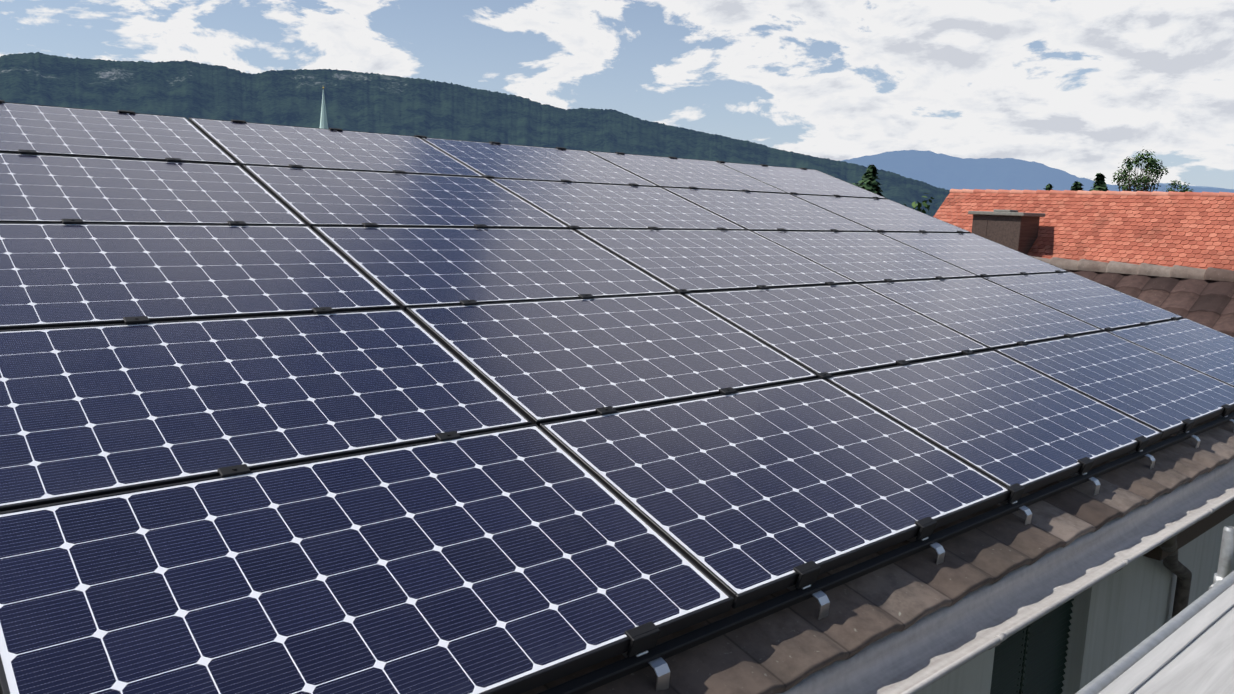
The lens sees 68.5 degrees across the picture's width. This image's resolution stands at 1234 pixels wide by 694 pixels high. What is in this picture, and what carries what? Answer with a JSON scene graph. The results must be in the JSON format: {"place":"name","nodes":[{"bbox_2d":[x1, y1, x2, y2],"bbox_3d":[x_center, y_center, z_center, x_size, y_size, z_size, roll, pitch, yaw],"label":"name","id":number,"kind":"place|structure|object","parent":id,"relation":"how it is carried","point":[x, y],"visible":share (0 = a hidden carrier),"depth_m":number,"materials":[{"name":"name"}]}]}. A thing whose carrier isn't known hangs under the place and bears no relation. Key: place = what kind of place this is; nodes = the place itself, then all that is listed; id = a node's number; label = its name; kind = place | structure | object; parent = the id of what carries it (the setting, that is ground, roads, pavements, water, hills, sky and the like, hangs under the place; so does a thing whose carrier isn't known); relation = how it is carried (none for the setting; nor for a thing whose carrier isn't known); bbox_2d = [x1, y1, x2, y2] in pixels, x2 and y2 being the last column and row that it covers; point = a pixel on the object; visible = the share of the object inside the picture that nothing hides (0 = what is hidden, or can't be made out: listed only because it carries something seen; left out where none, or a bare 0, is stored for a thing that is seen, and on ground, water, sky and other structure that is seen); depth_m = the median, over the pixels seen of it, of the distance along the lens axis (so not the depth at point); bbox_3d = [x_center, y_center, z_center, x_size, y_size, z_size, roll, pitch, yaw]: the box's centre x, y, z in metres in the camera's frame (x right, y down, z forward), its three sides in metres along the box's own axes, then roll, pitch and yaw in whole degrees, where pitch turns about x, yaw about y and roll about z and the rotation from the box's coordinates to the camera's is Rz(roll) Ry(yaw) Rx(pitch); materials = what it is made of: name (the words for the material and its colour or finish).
{"place":"outdoors","nodes":[
{"label":"outdoors","id":0,"kind":"place"},
{"bbox_2d":[319,87,327,128],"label":"spire","id":1,"kind":"structure","parent":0,"point":[323,122],"depth_m":601.30,"materials":[{"name":"green metal"}]},
{"bbox_2d":[0,52,949,217],"bbox_3d":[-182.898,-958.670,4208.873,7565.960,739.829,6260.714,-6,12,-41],"label":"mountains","id":2,"kind":"structure","parent":0,"point":[371,102],"depth_m":4353.64,"materials":[{"name":"green plant"}]},
{"bbox_2d":[0,0,1233,188],"label":"sky","id":3,"kind":"structure","parent":0,"point":[1079,88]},
{"bbox_2d":[856,164,883,196],"bbox_3d":[10.976,-3.384,40.442,4.524,9.416,4.188,-6,12,-41],"label":"conifer","id":4,"kind":"object","parent":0,"point":[869,181],"visible":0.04,"depth_m":39.64,"materials":[{"name":"green plant"}]},
{"bbox_2d":[904,193,936,215],"bbox_3d":[12.422,-2.316,37.984,5.072,8.175,5.298,-6,12,-41],"label":"tree","id":5,"kind":"object","parent":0,"point":[914,205],"visible":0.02,"depth_m":37.87,"materials":[{"name":"green plant"}]},
{"bbox_2d":[842,150,1233,192],"bbox_3d":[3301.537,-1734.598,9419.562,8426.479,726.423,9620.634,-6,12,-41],"label":"mountains","id":6,"kind":"structure","parent":0,"point":[944,171],"depth_m":9335.82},
{"bbox_2d":[1043,183,1053,190],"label":"conifer","id":7,"kind":"object","parent":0,"point":[1049,186],"visible":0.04,"depth_m":53.46,"materials":[{"name":"green plant"}]},
{"bbox_2d":[917,514,1233,693],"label":"house walls","id":8,"kind":"structure","parent":0,"point":[1117,616],"depth_m":5.79,"materials":[{"name":"grey paint"}]},
{"bbox_2d":[522,410,1233,693],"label":"roof tiles","id":9,"kind":"object","parent":8,"relation":"on","point":[784,650],"visible":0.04,"depth_m":3.05,"materials":[{"name":"concrete"}]},
{"bbox_2d":[0,100,1233,693],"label":"panel mounting hardware","id":10,"kind":"object","parent":9,"relation":"on","point":[644,650],"visible":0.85,"depth_m":3.07,"materials":[{"name":"black metal"}]},
{"bbox_2d":[0,102,237,164],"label":"solar panel","id":11,"kind":"object","parent":10,"relation":"on","point":[54,130],"visible":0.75,"depth_m":5.23,"materials":[{"name":"blue glass"}]},
{"bbox_2d":[0,152,306,225],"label":"solar panel","id":12,"kind":"object","parent":10,"relation":"on","point":[37,188],"visible":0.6,"depth_m":4.49,"materials":[{"name":"blue glass"}]},
{"bbox_2d":[0,223,399,329],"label":"solar panel","id":13,"kind":"object","parent":10,"relation":"on","point":[60,275],"visible":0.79,"depth_m":3.73,"materials":[{"name":"blue glass"}]},
{"bbox_2d":[0,309,531,511],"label":"solar panel","id":14,"kind":"object","parent":10,"relation":"on","point":[87,411],"visible":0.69,"depth_m":2.95,"materials":[{"name":"blue glass"}]},
{"bbox_2d":[189,118,482,176],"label":"solar panel","id":15,"kind":"object","parent":10,"relation":"on","point":[249,143],"visible":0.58,"depth_m":6.12,"materials":[{"name":"blue glass"}]},
{"bbox_2d":[0,424,733,693],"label":"solar panel","id":16,"kind":"object","parent":10,"relation":"on","point":[519,560],"visible":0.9,"depth_m":2.27,"materials":[{"name":"blue glass"}]},
{"bbox_2d":[243,165,568,228],"bbox_3d":[-1.251,-0.893,5.537,1.686,0.046,1.016,-6,30,-41],"label":"solar panel","id":17,"kind":"object","parent":10,"relation":"on","point":[311,197],"visible":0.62,"depth_m":5.43,"materials":[{"name":"blue glass"}]},
{"bbox_2d":[313,226,675,310],"bbox_3d":[-0.612,-0.443,4.857,1.686,0.047,1.016,-6,30,-41],"label":"solar panel","id":18,"kind":"object","parent":10,"relation":"on","point":[403,268],"visible":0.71,"depth_m":4.74,"materials":[{"name":"blue glass"}]},
{"bbox_2d":[421,138,657,186],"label":"solar panel","id":19,"kind":"object","parent":10,"relation":"on","point":[510,161],"visible":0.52,"depth_m":7.25,"materials":[{"name":"blue glass"}]},
{"bbox_2d":[406,293,817,425],"bbox_3d":[0.025,0.004,4.176,1.686,0.047,1.016,-6,30,-41],"label":"solar panel","id":20,"kind":"object","parent":10,"relation":"on","point":[539,362],"visible":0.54,"depth_m":4.03,"materials":[{"name":"blue glass"}]},
{"bbox_2d":[488,178,746,229],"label":"solar panel","id":21,"kind":"object","parent":10,"relation":"on","point":[595,206],"visible":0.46,"depth_m":6.56,"materials":[{"name":"blue glass"}]},
{"bbox_2d":[588,151,786,193],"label":"solar panel","id":22,"kind":"object","parent":10,"relation":"on","point":[658,171],"visible":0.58,"depth_m":8.38,"materials":[{"name":"blue glass"}]},
{"bbox_2d":[574,228,854,292],"bbox_3d":[0.671,-0.578,5.971,1.686,0.048,1.016,-6,30,-41],"label":"solar panel","id":23,"kind":"object","parent":10,"relation":"on","point":[703,260],"visible":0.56,"depth_m":5.87,"materials":[{"name":"blue glass"}]},
{"bbox_2d":[662,187,873,231],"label":"solar panel","id":24,"kind":"object","parent":10,"relation":"on","point":[757,211],"visible":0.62,"depth_m":7.69,"materials":[{"name":"blue glass"}]},
{"bbox_2d":[539,378,1010,608],"bbox_3d":[0.663,0.452,3.494,1.686,0.046,1.016,-6,30,-41],"label":"solar panel","id":25,"kind":"object","parent":10,"relation":"on","point":[743,497],"visible":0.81,"depth_m":3.33,"materials":[{"name":"blue glass"}]},
{"bbox_2d":[716,161,886,198],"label":"solar panel","id":26,"kind":"object","parent":10,"relation":"on","point":[788,180],"visible":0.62,"depth_m":9.50,"materials":[{"name":"blue glass"}]},
{"bbox_2d":[682,283,989,375],"bbox_3d":[1.309,-0.128,5.291,1.686,0.047,1.016,-6,30,-41],"label":"solar panel","id":27,"kind":"object","parent":10,"relation":"on","point":[837,329],"visible":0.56,"depth_m":5.18,"materials":[{"name":"blue glass"}]},
{"bbox_2d":[752,231,977,283],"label":"solar panel","id":28,"kind":"object","parent":10,"relation":"on","point":[865,257],"visible":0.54,"depth_m":7.01,"materials":[{"name":"blue glass"}]},
{"bbox_2d":[791,194,970,232],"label":"solar panel","id":29,"kind":"object","parent":10,"relation":"on","point":[875,215],"visible":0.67,"depth_m":8.81,"materials":[{"name":"blue glass"}]},
{"bbox_2d":[878,232,1067,276],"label":"solar panel","id":30,"kind":"object","parent":10,"relation":"on","point":[975,254],"visible":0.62,"depth_m":8.13,"materials":[{"name":"blue glass"}]},
{"bbox_2d":[859,277,1101,349],"bbox_3d":[2.592,-0.259,6.407,1.686,0.046,1.016,-6,29,-41],"label":"solar panel","id":31,"kind":"object","parent":10,"relation":"on","point":[987,313],"visible":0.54,"depth_m":6.32,"materials":[{"name":"blue glass"}]},
{"bbox_2d":[825,350,1162,496],"bbox_3d":[1.947,0.322,4.607,1.686,0.047,1.016,-6,30,-41],"label":"solar panel","id":32,"kind":"object","parent":10,"relation":"on","point":[1004,420],"visible":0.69,"depth_m":4.47,"materials":[{"name":"blue glass"}]},
{"bbox_2d":[982,272,1182,330],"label":"solar panel","id":33,"kind":"object","parent":10,"relation":"on","point":[1089,301],"visible":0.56,"depth_m":7.44,"materials":[{"name":"blue glass"}]},
{"bbox_2d":[994,331,1233,438],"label":"solar panel","id":34,"kind":"object","parent":10,"relation":"on","point":[1165,396],"visible":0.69,"depth_m":5.60,"materials":[{"name":"blue glass"}]},
{"bbox_2d":[1107,318,1233,386],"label":"solar panel","id":35,"kind":"object","parent":10,"relation":"on","point":[1203,349],"visible":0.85,"depth_m":6.78,"materials":[{"name":"blue glass"}]},
{"bbox_2d":[990,598,1073,693],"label":"shutters","id":36,"kind":"object","parent":8,"relation":"attached to","point":[1030,659],"visible":0.56,"depth_m":5.26,"materials":[{"name":"green"}]},
{"bbox_2d":[1159,535,1191,618],"bbox_3d":[3.190,3.620,5.734,0.157,5.887,2.506,8,11,36],"label":"downpipe","id":37,"kind":"object","parent":8,"relation":"attached to","point":[1178,569],"visible":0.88,"depth_m":6.24,"materials":[{"name":"black metal"}]},
{"bbox_2d":[1143,500,1233,560],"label":"soffit fascia","id":38,"kind":"structure","parent":8,"relation":"attached to","point":[1194,531],"depth_m":5.24,"materials":[{"name":"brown wood"}]},
{"bbox_2d":[775,458,1233,693],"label":"gutter","id":39,"kind":"object","parent":38,"relation":"attached to","point":[922,653],"visible":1,"depth_m":3.28,"materials":[{"name":"metal"}]},
{"bbox_2d":[1071,181,1083,190],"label":"conifer","id":40,"kind":"object","parent":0,"point":[1075,186],"visible":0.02,"depth_m":42.26,"materials":[{"name":"green plant"}]},
{"bbox_2d":[950,189,1233,196],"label":"red ridge","id":41,"kind":"structure","parent":0,"point":[1187,193],"depth_m":26.07,"materials":[{"name":"tile"}]},
{"bbox_2d":[1089,173,1107,190],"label":"conifer","id":42,"kind":"object","parent":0,"point":[1099,184],"visible":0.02,"depth_m":43.48,"materials":[{"name":"green plant"}]},
{"bbox_2d":[1112,149,1168,191],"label":"tree","id":43,"kind":"object","parent":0,"point":[1146,180],"visible":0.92,"depth_m":44.22,"materials":[{"name":"green plant"}]},
{"bbox_2d":[1075,525,1233,693],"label":"scaffold tubes","id":44,"kind":"object","parent":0,"point":[1223,580],"visible":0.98,"depth_m":2.78},
{"bbox_2d":[1098,584,1233,693],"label":"scaffold deck","id":45,"kind":"structure","parent":44,"relation":"on","point":[1194,654],"depth_m":2.51,"materials":[{"name":"grey metal"}]},
{"bbox_2d":[1163,180,1192,191],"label":"tree","id":46,"kind":"object","parent":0,"point":[1173,185],"visible":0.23,"depth_m":58.19,"materials":[{"name":"green plant"}]},
{"bbox_2d":[1141,183,1233,189],"bbox_3d":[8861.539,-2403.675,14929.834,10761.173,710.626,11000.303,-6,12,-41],"label":"mountains","id":47,"kind":"structure","parent":0,"point":[1188,185],"depth_m":15787.63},
{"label":"neighbouring walls","id":48,"kind":"object","parent":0,"visible":0},
{"bbox_2d":[933,192,1233,270],"bbox_3d":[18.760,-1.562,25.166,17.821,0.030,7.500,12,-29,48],"label":"roof tiles","id":49,"kind":"object","parent":48,"relation":"attached to","point":[1122,224],"visible":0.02,"depth_m":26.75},
{"bbox_2d":[968,209,1044,254],"bbox_3d":[11.194,-2.394,26.399,1.359,3.165,1.643,-6,12,-41],"label":"chimney","id":50,"kind":"object","parent":49,"relation":"on","point":[1016,230],"visible":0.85,"depth_m":25.74,"materials":[{"name":"concrete"}]},
{"bbox_2d":[1064,269,1233,336],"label":"brown roof tiles","id":51,"kind":"object","parent":48,"relation":"attached to","point":[1209,303],"depth_m":10.20,"materials":[{"name":"concrete"}]},
{"bbox_2d":[1031,256,1233,281],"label":"brown ridge","id":52,"kind":"structure","parent":51,"relation":"on","point":[1208,273],"depth_m":10.77,"materials":[{"name":"tile"}]}
]}

